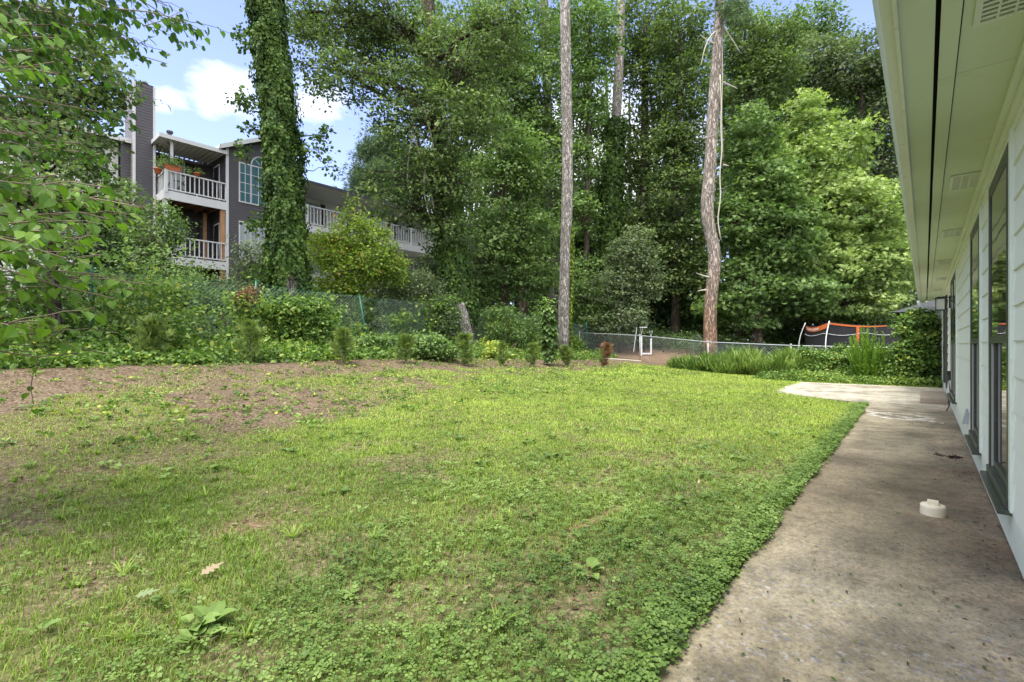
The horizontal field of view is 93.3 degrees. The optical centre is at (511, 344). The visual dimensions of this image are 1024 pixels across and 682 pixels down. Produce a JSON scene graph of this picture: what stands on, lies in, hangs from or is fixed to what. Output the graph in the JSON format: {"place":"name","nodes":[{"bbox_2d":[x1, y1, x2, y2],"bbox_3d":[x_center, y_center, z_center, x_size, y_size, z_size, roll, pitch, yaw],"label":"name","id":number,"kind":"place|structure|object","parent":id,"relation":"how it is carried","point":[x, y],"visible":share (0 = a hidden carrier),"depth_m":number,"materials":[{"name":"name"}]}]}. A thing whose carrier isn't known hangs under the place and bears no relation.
{"place":"outdoors","nodes":[
{"label":"outdoors","id":0,"kind":"place"},
{"bbox_2d":[0,0,925,305],"label":"sky","id":1,"kind":"structure","parent":0,"point":[193,83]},
{"bbox_2d":[0,328,942,681],"bbox_3d":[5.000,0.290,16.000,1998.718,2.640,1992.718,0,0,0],"label":"ground","id":2,"kind":"structure","parent":0,"point":[52,386],"depth_m":3.65,"materials":[{"name":"green plant"}]},
{"bbox_2d":[14,316,70,354],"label":"cypress sapling","id":3,"kind":"object","parent":2,"relation":"on","point":[46,340],"visible":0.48,"depth_m":8.59,"materials":[{"name":"green plant"}]},
{"bbox_2d":[7,194,145,319],"bbox_3d":[-12.174,-2.241,13.463,3.298,4.448,2.567,0,0,0],"label":"dark yew","id":4,"kind":"object","parent":2,"relation":"on","point":[104,232],"visible":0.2,"depth_m":13.46,"materials":[{"name":"green plant"}]},
{"bbox_2d":[0,0,158,350],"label":"dark left tree","id":5,"kind":"object","parent":2,"relation":"on","point":[95,96],"visible":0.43,"depth_m":9.05,"materials":[{"name":"green plant"}]},
{"bbox_2d":[5,306,195,346],"bbox_3d":[-8.976,-0.201,10.170,4.564,1.348,2.284,0,0,0],"label":"fence bush","id":6,"kind":"object","parent":2,"relation":"on","point":[175,325],"visible":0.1,"depth_m":10.12,"materials":[{"name":"green plant"}]},
{"bbox_2d":[0,0,234,414],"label":"overhanging redbud","id":7,"kind":"object","parent":2,"relation":"on","point":[28,227],"visible":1,"depth_m":3.30,"materials":[{"name":"green plant"}]},
{"bbox_2d":[125,313,176,358],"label":"cypress sapling","id":8,"kind":"object","parent":2,"relation":"on","point":[148,324],"visible":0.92,"depth_m":9.58,"materials":[{"name":"green plant"}]},
{"bbox_2d":[72,174,237,314],"bbox_3d":[-11.109,-2.757,15.477,5.174,5.428,3.128,0,0,0],"label":"tree","id":9,"kind":"object","parent":2,"relation":"on","point":[171,227],"visible":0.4,"depth_m":15.32,"materials":[{"name":"green wood"}]},
{"bbox_2d":[145,235,273,320],"bbox_3d":[-10.305,-1.928,16.985,4.575,3.890,3.145,0,0,0],"label":"window shrub","id":10,"kind":"object","parent":2,"relation":"on","point":[243,265],"visible":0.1,"depth_m":16.81,"materials":[{"name":"green plant"}]},
{"bbox_2d":[0,80,471,334],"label":"apartment building","id":11,"kind":"structure","parent":2,"relation":"on","point":[227,180],"depth_m":21.24,"materials":[{"name":"grey wood"}]},
{"bbox_2d":[151,160,164,173],"bbox_3d":[-14.119,-7.125,19.343,0.553,0.611,0.436,0,0,2],"label":"flower pot","id":12,"kind":"object","parent":11,"relation":"on","point":[158,170],"visible":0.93,"depth_m":19.23,"materials":[{"name":"ceramic"}]},
{"bbox_2d":[153,149,187,171],"bbox_3d":[-13.744,-7.349,19.392,0.672,0.718,1.288,0,0,41],"label":"flower box","id":13,"kind":"object","parent":11,"relation":"on","point":[168,165],"visible":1,"depth_m":19.33,"materials":[{"name":"ceramic"}]},
{"bbox_2d":[158,160,184,193],"bbox_3d":[-14.839,-7.170,21.092,0.032,1.500,1.000,0,0,41],"label":"window","id":14,"kind":"structure","parent":11,"relation":"in","point":[181,171],"depth_m":21.28,"materials":[{"name":"paint"}]},
{"bbox_2d":[160,221,184,256],"bbox_3d":[-14.839,-4.570,21.092,0.032,1.500,1.000,0,0,41],"label":"window","id":15,"kind":"structure","parent":11,"relation":"in","point":[160,221],"depth_m":21.36,"materials":[{"name":"paint"}]},
{"bbox_2d":[168,175,214,199],"bbox_3d":[-13.520,-6.622,20.433,0.509,1.019,1.723,0,0,41],"label":"bicycle","id":16,"kind":"object","parent":11,"relation":"on","point":[188,186],"visible":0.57,"depth_m":20.27,"materials":[{"name":"black metal"}]},
{"bbox_2d":[185,222,199,258],"bbox_3d":[-14.327,-4.500,21.674,0.030,1.940,0.550,0,0,41],"label":"balcony door","id":17,"kind":"structure","parent":11,"relation":"in","point":[194,229],"depth_m":21.70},
{"bbox_2d":[185,163,199,196],"bbox_3d":[-14.327,-7.100,21.674,0.030,1.940,0.550,0,0,41],"label":"balcony door","id":18,"kind":"structure","parent":11,"relation":"in","point":[191,166],"depth_m":21.66,"materials":[{"name":"grey"}]},
{"bbox_2d":[191,167,204,176],"bbox_3d":[-13.076,-7.208,20.119,0.386,0.436,0.490,0,0,40],"label":"flower pot","id":19,"kind":"object","parent":11,"relation":"on","point":[196,173],"visible":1,"depth_m":20.04,"materials":[{"name":"ceramic"}]},
{"bbox_2d":[239,162,251,203],"bbox_3d":[-11.863,-7.185,21.495,0.032,1.770,0.520,0,0,41],"label":"window","id":20,"kind":"structure","parent":11,"relation":"in","point":[245,180],"depth_m":21.50,"materials":[{"name":"glass"}]},
{"bbox_2d":[239,221,251,260],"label":"window","id":21,"kind":"structure","parent":11,"relation":"in","point":[242,228],"depth_m":21.44,"materials":[{"name":"glass"}]},
{"bbox_2d":[251,157,261,166],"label":"arched window","id":22,"kind":"structure","parent":11,"relation":"in","point":[255,161],"depth_m":21.87,"materials":[{"name":"paint"}]},
{"bbox_2d":[251,165,266,207],"bbox_3d":[-11.407,-7.185,22.033,0.032,1.770,0.940,0,0,41],"label":"window","id":23,"kind":"structure","parent":11,"relation":"in","point":[256,171],"depth_m":21.86,"materials":[{"name":"glass"}]},
{"bbox_2d":[251,225,267,262],"bbox_3d":[-11.407,-4.595,22.033,0.032,1.750,0.940,0,0,41],"label":"window","id":24,"kind":"structure","parent":11,"relation":"in","point":[261,235],"depth_m":21.89,"materials":[{"name":"paint"}]},
{"bbox_2d":[305,200,319,223],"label":"window","id":25,"kind":"structure","parent":11,"relation":"in","point":[306,202],"depth_m":25.98,"materials":[{"name":"paint"}]},
{"bbox_2d":[308,252,319,273],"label":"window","id":26,"kind":"structure","parent":11,"relation":"in","point":[314,267],"depth_m":26.03,"materials":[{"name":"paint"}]},
{"bbox_2d":[397,222,408,241],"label":"window","id":27,"kind":"structure","parent":11,"relation":"in","point":[405,225],"depth_m":30.40,"materials":[{"name":"paint"}]},
{"bbox_2d":[232,318,265,362],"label":"cypress sapling","id":28,"kind":"object","parent":2,"relation":"on","point":[253,336],"visible":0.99,"depth_m":10.56,"materials":[{"name":"green plant"}]},
{"bbox_2d":[223,0,345,324],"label":"ivy covered tree","id":29,"kind":"object","parent":2,"relation":"on","point":[287,260],"visible":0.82,"depth_m":14.23,"materials":[{"name":"green plant"}]},
{"bbox_2d":[0,233,599,349],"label":"bramble bank","id":30,"kind":"structure","parent":2,"relation":"on","point":[186,270],"depth_m":13.92,"materials":[{"name":"green plant"}]},
{"bbox_2d":[261,292,354,347],"bbox_3d":[-5.590,-0.534,13.290,2.595,1.864,1.746,0,0,0],"label":"ivy apron","id":31,"kind":"object","parent":2,"relation":"on","point":[314,317],"visible":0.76,"depth_m":12.99,"materials":[{"name":"green plant"}]},
{"bbox_2d":[0,320,624,369],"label":"bank ivy","id":32,"kind":"object","parent":2,"relation":"on","point":[195,351],"visible":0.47,"depth_m":10.40,"materials":[{"name":"green plant"}]},
{"bbox_2d":[1,265,665,350],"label":"green chain link fence","id":33,"kind":"object","parent":2,"relation":"on","point":[254,314],"visible":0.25,"depth_m":13.04,"materials":[{"name":"green metal"}]},
{"bbox_2d":[231,282,261,334],"bbox_3d":[-6.846,-0.628,12.403,0.735,1.938,0.654,0,0,-32],"label":"withered vine","id":34,"kind":"object","parent":33,"relation":"hanging from","point":[251,293],"visible":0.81,"depth_m":12.34,"materials":[{"name":"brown wood"}]},
{"bbox_2d":[0,262,588,350],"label":"fence vines","id":35,"kind":"object","parent":33,"relation":"attached to","point":[170,288],"visible":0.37,"depth_m":11.68,"materials":[{"name":"green plant"}]},
{"bbox_2d":[325,325,356,361],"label":"cypress sapling","id":36,"kind":"object","parent":2,"relation":"on","point":[343,336],"visible":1,"depth_m":11.69,"materials":[{"name":"green plant"}]},
{"bbox_2d":[0,356,711,458],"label":"bed sprouts","id":37,"kind":"object","parent":2,"relation":"on","point":[175,410],"visible":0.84,"depth_m":8.60,"materials":[{"name":"green plant"}]},
{"bbox_2d":[304,190,415,326],"bbox_3d":[-5.443,-2.446,16.502,4.231,5.608,2.951,0,0,0],"label":"young lime tree","id":38,"kind":"object","parent":2,"relation":"on","point":[344,254],"visible":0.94,"depth_m":16.14,"materials":[{"name":"green plant"}]},
{"bbox_2d":[331,117,427,203],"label":"shaggy pine","id":39,"kind":"object","parent":2,"relation":"on","point":[368,155],"visible":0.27,"depth_m":44.56,"materials":[{"name":"green plant"}]},
{"bbox_2d":[392,332,416,362],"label":"cypress sapling","id":40,"kind":"object","parent":2,"relation":"on","point":[404,341],"visible":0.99,"depth_m":12.76,"materials":[{"name":"green plant"}]},
{"bbox_2d":[350,329,460,360],"bbox_3d":[-3.333,0.021,14.183,4.098,0.976,1.659,0,0,0],"label":"fence foot shrub","id":41,"kind":"object","parent":2,"relation":"on","point":[431,346],"visible":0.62,"depth_m":13.93,"materials":[{"name":"green plant"}]},
{"bbox_2d":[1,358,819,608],"bbox_3d":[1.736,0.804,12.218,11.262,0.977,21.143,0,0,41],"label":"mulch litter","id":42,"kind":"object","parent":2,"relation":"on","point":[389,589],"visible":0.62,"depth_m":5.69,"materials":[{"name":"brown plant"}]},
{"bbox_2d":[285,0,541,339],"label":"spreading oak","id":43,"kind":"object","parent":2,"relation":"on","point":[440,185],"visible":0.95,"depth_m":18.27,"materials":[{"name":"green plant"}]},
{"bbox_2d":[0,363,828,652],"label":"crabgrass tufts","id":44,"kind":"object","parent":2,"relation":"on","point":[74,503],"visible":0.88,"depth_m":4.90,"materials":[{"name":"green plant"}]},
{"bbox_2d":[367,262,467,342],"bbox_3d":[-3.412,-1.282,17.599,4.032,3.378,2.284,0,0,0],"label":"grey bramble","id":45,"kind":"object","parent":2,"relation":"on","point":[407,290],"visible":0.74,"depth_m":17.40,"materials":[{"name":"brown plant"}]},
{"bbox_2d":[15,394,821,668],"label":"broadleaf weeds","id":46,"kind":"object","parent":2,"relation":"on","point":[215,611],"visible":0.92,"depth_m":3.26,"materials":[{"name":"green plant"}]},
{"bbox_2d":[360,222,485,330],"bbox_3d":[-3.684,-2.479,20.625,5.334,5.843,3.867,0,0,0],"label":"tree","id":47,"kind":"object","parent":2,"relation":"on","point":[434,266],"visible":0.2,"depth_m":20.20,"materials":[{"name":"green plant"}]},
{"bbox_2d":[0,377,857,681],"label":"dead thatch","id":48,"kind":"object","parent":2,"relation":"on","point":[318,519],"visible":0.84,"depth_m":4.09,"materials":[{"name":"beige plant"}]},
{"bbox_2d":[2,47,910,349],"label":"woodland","id":49,"kind":"object","parent":2,"relation":"on","point":[689,322],"depth_m":32.76,"materials":[{"name":"green plant"}]},
{"bbox_2d":[395,0,519,229],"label":"wood maple","id":50,"kind":"object","parent":2,"relation":"on","point":[460,12],"visible":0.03,"depth_m":35.28,"materials":[{"name":"green plant"}]},
{"bbox_2d":[0,365,926,681],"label":"lawn weeds","id":51,"kind":"object","parent":2,"relation":"on","point":[456,639],"visible":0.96,"depth_m":2.41,"materials":[{"name":"green plant"}]},
{"bbox_2d":[134,588,159,597],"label":"fallen leaf","id":52,"kind":"object","parent":51,"relation":"on","point":[146,592],"visible":1,"depth_m":2.25,"materials":[{"name":"green plant"}]},
{"bbox_2d":[200,562,223,574],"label":"fallen leaf","id":53,"kind":"object","parent":51,"relation":"on","point":[209,568],"visible":1,"depth_m":2.49,"materials":[{"name":"beige plant"}]},
{"bbox_2d":[452,331,476,365],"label":"cypress sapling","id":54,"kind":"object","parent":2,"relation":"on","point":[463,341],"visible":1,"depth_m":13.74,"materials":[{"name":"green plant"}]},
{"bbox_2d":[455,302,473,341],"bbox_3d":[-1.762,-0.564,18.201,0.815,2.083,0.504,0,0,0],"label":"dead snag","id":55,"kind":"object","parent":2,"relation":"on","point":[461,307],"visible":0.42,"depth_m":18.08,"materials":[{"name":"grey wood"}]},
{"bbox_2d":[0,359,938,681],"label":"lawn grass","id":56,"kind":"structure","parent":2,"relation":"on","point":[612,435],"depth_m":3.73,"materials":[{"name":"green plant"}]},
{"bbox_2d":[412,95,579,342],"bbox_3d":[-0.916,-5.615,24.068,7.653,12.412,6.289,0,0,-34],"label":"wood edge maple","id":57,"kind":"object","parent":2,"relation":"on","point":[504,237],"visible":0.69,"depth_m":23.44,"materials":[{"name":"green plant"}]},
{"bbox_2d":[479,337,514,360],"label":"yellow creeper","id":58,"kind":"object","parent":2,"relation":"on","point":[490,349],"visible":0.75,"depth_m":16.16,"materials":[{"name":"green plant"}]},
{"bbox_2d":[494,340,509,364],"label":"cypress sapling","id":59,"kind":"object","parent":2,"relation":"on","point":[503,353],"visible":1,"depth_m":14.77,"materials":[{"name":"green plant"}]},
{"bbox_2d":[458,20,560,303],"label":"veil maple","id":60,"kind":"object","parent":2,"relation":"on","point":[502,145],"visible":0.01,"depth_m":40.28,"materials":[{"name":"green plant"}]},
{"bbox_2d":[448,0,580,319],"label":"tall maple","id":61,"kind":"object","parent":2,"relation":"on","point":[523,108],"visible":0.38,"depth_m":29.48,"materials":[{"name":"green plant"}]},
{"bbox_2d":[476,299,553,347],"bbox_3d":[0.104,-0.637,19.203,3.143,2.399,2.189,0,0,0],"label":"curling sumac","id":62,"kind":"object","parent":2,"relation":"on","point":[518,330],"visible":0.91,"depth_m":19.05,"materials":[{"name":"green plant"}]},
{"bbox_2d":[523,340,541,365],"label":"cypress sapling","id":63,"kind":"object","parent":2,"relation":"on","point":[532,346],"visible":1,"depth_m":15.48,"materials":[{"name":"green plant"}]},
{"bbox_2d":[539,296,559,365],"bbox_3d":[1.267,-0.451,16.608,0.721,2.425,0.704,0,0,0],"label":"leafy seedling","id":64,"kind":"object","parent":2,"relation":"on","point":[550,338],"visible":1,"depth_m":16.49,"materials":[{"name":"green plant"}]},
{"bbox_2d":[513,0,612,328],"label":"grey pine","id":65,"kind":"object","parent":2,"relation":"on","point":[552,295],"visible":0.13,"depth_m":32.73,"materials":[{"name":"green plant"}]},
{"bbox_2d":[557,0,575,350],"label":"straight pine","id":66,"kind":"object","parent":2,"relation":"on","point":[565,298],"visible":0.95,"depth_m":21.79,"materials":[{"name":"brown plant"}]},
{"bbox_2d":[559,344,573,365],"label":"cypress sapling","id":67,"kind":"object","parent":2,"relation":"on","point":[566,349],"visible":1,"depth_m":16.98,"materials":[{"name":"green plant"}]},
{"bbox_2d":[513,0,621,311],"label":"veil poplar","id":68,"kind":"object","parent":2,"relation":"on","point":[577,131],"visible":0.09,"depth_m":39.38,"materials":[{"name":"green plant"}]},
{"bbox_2d":[553,265,618,344],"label":"shade sapling","id":69,"kind":"object","parent":2,"relation":"on","point":[577,290],"visible":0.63,"depth_m":25.68,"materials":[{"name":"green plant"}]},
{"bbox_2d":[539,0,634,349],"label":"ragged maple","id":70,"kind":"object","parent":2,"relation":"on","point":[590,63],"visible":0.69,"depth_m":27.69,"materials":[{"name":"green plant"}]},
{"bbox_2d":[595,338,613,365],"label":"cypress sapling","id":71,"kind":"object","parent":2,"relation":"on","point":[607,348],"visible":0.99,"depth_m":18.55,"materials":[{"name":"brown plant"}]},
{"bbox_2d":[590,0,631,348],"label":"ivy footed pine","id":72,"kind":"object","parent":2,"relation":"on","point":[616,126],"visible":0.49,"depth_m":29.59,"materials":[{"name":"green plant"}]},
{"bbox_2d":[595,358,640,361],"bbox_3d":[4.419,0.684,22.050,3.109,0.221,0.070,0,0,-9],"label":"landscape timber","id":73,"kind":"object","parent":2,"relation":"on","point":[624,359],"visible":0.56,"depth_m":22.15,"materials":[{"name":"brown wood"}]},
{"bbox_2d":[579,222,673,352],"bbox_3d":[5.983,-2.905,25.538,5.110,7.022,4.336,0,0,0],"label":"understory tree","id":74,"kind":"object","parent":2,"relation":"on","point":[626,276],"visible":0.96,"depth_m":25.11,"materials":[{"name":"green plant"}]},
{"bbox_2d":[633,327,651,355],"bbox_3d":[6.550,-0.172,24.200,0.961,1.440,0.060,0,0,0],"label":"white frame","id":75,"kind":"object","parent":2,"relation":"on","point":[650,353],"visible":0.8,"depth_m":24.18,"materials":[{"name":"paint"}]},
{"bbox_2d":[593,0,721,347],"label":"dark trunk oak","id":76,"kind":"object","parent":2,"relation":"on","point":[632,69],"visible":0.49,"depth_m":31.52,"materials":[{"name":"green plant"}]},
{"bbox_2d":[618,25,731,272],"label":"deep shade oak","id":77,"kind":"object","parent":2,"relation":"on","point":[636,200],"visible":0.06,"depth_m":41.23,"materials":[{"name":"green plant"}]},
{"bbox_2d":[628,0,735,348],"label":"vine hung oak","id":78,"kind":"object","parent":2,"relation":"on","point":[676,134],"visible":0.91,"depth_m":29.50,"materials":[{"name":"green plant"}]},
{"bbox_2d":[552,401,868,681],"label":"edge weeds","id":79,"kind":"object","parent":2,"relation":"on","point":[665,623],"visible":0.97,"depth_m":2.31,"materials":[{"name":"green plant"}]},
{"bbox_2d":[613,325,815,360],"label":"yard undergrowth","id":80,"kind":"object","parent":2,"relation":"on","point":[666,335],"visible":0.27,"depth_m":26.05,"materials":[{"name":"green plant"}]},
{"bbox_2d":[697,0,757,354],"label":"crooked pine","id":81,"kind":"object","parent":2,"relation":"on","point":[732,13],"visible":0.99,"depth_m":23.76,"materials":[{"name":"brown plant"}]},
{"bbox_2d":[579,331,887,374],"bbox_3d":[10.636,0.357,18.534,18.972,2.098,0.070,0,0,41],"label":"silver chain link fence","id":82,"kind":"object","parent":2,"relation":"on","point":[707,341],"visible":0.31,"depth_m":21.66,"materials":[{"name":"metal"}]},
{"bbox_2d":[703,2,819,349],"bbox_3d":[15.641,-10.420,30.827,7.481,22.211,5.393,0,0,0],"label":"slim oak","id":83,"kind":"object","parent":2,"relation":"on","point":[747,68],"visible":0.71,"depth_m":30.30,"materials":[{"name":"green plant"}]},
{"bbox_2d":[684,97,858,352],"bbox_3d":[13.140,-5.727,24.947,8.108,13.765,5.746,0,0,0],"label":"branching gum","id":84,"kind":"object","parent":2,"relation":"on","point":[761,259],"visible":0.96,"depth_m":24.19,"materials":[{"name":"green plant"}]},
{"bbox_2d":[695,46,880,186],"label":"tree","id":85,"kind":"object","parent":2,"relation":"on","point":[840,114],"visible":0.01,"depth_m":44.12,"materials":[{"name":"green plant"}]},
{"bbox_2d":[723,0,872,343],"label":"back tulip tree","id":86,"kind":"object","parent":2,"relation":"on","point":[825,27],"visible":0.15,"depth_m":41.05,"materials":[{"name":"green plant"}]},
{"bbox_2d":[663,344,935,382],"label":"weeds","id":87,"kind":"object","parent":2,"relation":"on","point":[745,361],"visible":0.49,"depth_m":18.47,"materials":[{"name":"green plant"}]},
{"bbox_2d":[739,87,916,325],"bbox_3d":[17.948,-6.424,27.024,10.854,15.932,7.992,0,0,0],"label":"bright sweetgum","id":88,"kind":"object","parent":2,"relation":"on","point":[867,242],"visible":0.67,"depth_m":25.61,"materials":[{"name":"green plant"}]},
{"bbox_2d":[766,22,910,282],"bbox_3d":[26.588,-11.280,36.859,15.065,25.993,7.399,0,0,0],"label":"grey oak","id":89,"kind":"object","parent":2,"relation":"on","point":[850,70],"visible":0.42,"depth_m":36.21,"materials":[{"name":"brown plant"}]},
{"bbox_2d":[794,341,890,377],"bbox_3d":[12.024,0.629,16.882,4.255,1.487,1.966,0,0,0],"label":"creeper mound","id":90,"kind":"object","parent":2,"relation":"on","point":[835,356],"visible":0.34,"depth_m":16.69,"materials":[{"name":"green plant"}]},
{"bbox_2d":[753,367,942,387],"bbox_3d":[10.688,1.051,15.637,5.235,0.617,2.033,0,0,42],"label":"patio edge growth","id":91,"kind":"object","parent":2,"relation":"on","point":[807,375],"visible":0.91,"depth_m":15.22,"materials":[{"name":"green plant"}]},
{"bbox_2d":[765,267,930,338],"bbox_3d":[22.127,-2.202,31.152,13.157,7.704,7.226,0,0,0],"label":"understory","id":92,"kind":"object","parent":2,"relation":"on","point":[792,324],"visible":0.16,"depth_m":30.10,"materials":[{"name":"green plant"}]},
{"bbox_2d":[798,321,905,352],"bbox_3d":[16.173,0.253,22.600,4.600,2.647,4.600,0,0,0],"label":"trampoline","id":93,"kind":"object","parent":2,"relation":"on","point":[829,333],"visible":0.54,"depth_m":21.34,"materials":[{"name":"fabric"}]},
{"bbox_2d":[846,322,886,382],"bbox_3d":[11.386,0.256,15.570,1.163,2.002,1.172,0,0,0],"label":"tall fennel weed","id":94,"kind":"object","parent":2,"relation":"on","point":[865,361],"visible":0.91,"depth_m":15.39,"materials":[{"name":"green plant"}]},
{"bbox_2d":[877,307,941,384],"bbox_3d":[12.440,0.083,14.832,2.186,2.506,1.643,0,0,0],"label":"vine thicket","id":95,"kind":"object","parent":2,"relation":"on","point":[917,353],"visible":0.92,"depth_m":14.61,"materials":[{"name":"green plant"}]},
{"bbox_2d":[891,300,936,345],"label":"neighbour house","id":96,"kind":"structure","parent":2,"relation":"on","point":[928,303],"depth_m":21.80,"materials":[{"name":"white plastic"}]},
{"bbox_2d":[872,0,1023,577],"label":"lap sided house","id":97,"kind":"structure","parent":2,"relation":"on","point":[953,72],"depth_m":3.03,"materials":[{"name":"white paint"}]},
{"bbox_2d":[943,295,947,392],"bbox_3d":[10.296,-0.015,11.459,0.129,2.170,2.400,0,0,41],"label":"patio door","id":98,"kind":"structure","parent":97,"relation":"in","point":[945,313],"depth_m":11.47,"materials":[{"name":"glass"}]},
{"bbox_2d":[947,267,957,403],"bbox_3d":[7.547,-0.144,8.250,0.130,2.133,2.020,0,0,41],"label":"window","id":99,"kind":"structure","parent":97,"relation":"in","point":[953,396],"depth_m":8.18,"materials":[{"name":"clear glass"}]},
{"bbox_2d":[964,206,982,455],"bbox_3d":[4.478,-0.119,4.658,0.130,2.183,1.210,0,0,41],"label":"window","id":100,"kind":"structure","parent":97,"relation":"in","point":[974,440],"depth_m":4.62,"materials":[{"name":"glass"}]},
{"bbox_2d":[980,128,1015,515],"bbox_3d":[3.212,-0.119,3.175,0.130,2.183,1.250,0,0,41],"label":"window","id":101,"kind":"structure","parent":97,"relation":"in","point":[997,478],"depth_m":3.09,"materials":[{"name":"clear glass"}]},
{"bbox_2d":[654,405,1023,681],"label":"path","id":102,"kind":"structure","parent":0,"point":[830,624],"depth_m":2.44,"materials":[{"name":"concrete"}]},
{"bbox_2d":[687,497,1018,681],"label":"grass clippings","id":103,"kind":"object","parent":102,"relation":"on","point":[833,678],"depth_m":2.19,"materials":[{"name":"green plant"}]},
{"bbox_2d":[920,499,946,517],"bbox_3d":[2.978,1.161,3.420,0.144,0.118,0.144,0,0,40],"label":"drain cleanout","id":104,"kind":"object","parent":102,"relation":"on","point":[932,508],"visible":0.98,"depth_m":3.38,"materials":[{"name":"beige plastic"}]},
{"bbox_2d":[933,452,962,458],"bbox_3d":[4.649,1.181,5.149,0.183,0.031,0.230,0,0,-39],"label":"twig cluster","id":105,"kind":"object","parent":102,"relation":"on","point":[954,456],"visible":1,"depth_m":5.13,"materials":[{"name":"brown plant"}]},
{"bbox_2d":[776,382,951,409],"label":"patio","id":106,"kind":"structure","parent":0,"point":[896,396],"depth_m":11.90,"materials":[{"name":"concrete"}]},
{"bbox_2d":[920,390,947,403],"bbox_3d":[9.248,1.142,10.611,0.430,0.114,2.050,0,0,40],"label":"concrete step","id":107,"kind":"object","parent":106,"relation":"on","point":[935,397],"visible":1,"depth_m":9.95,"materials":[{"name":"grey concrete"}]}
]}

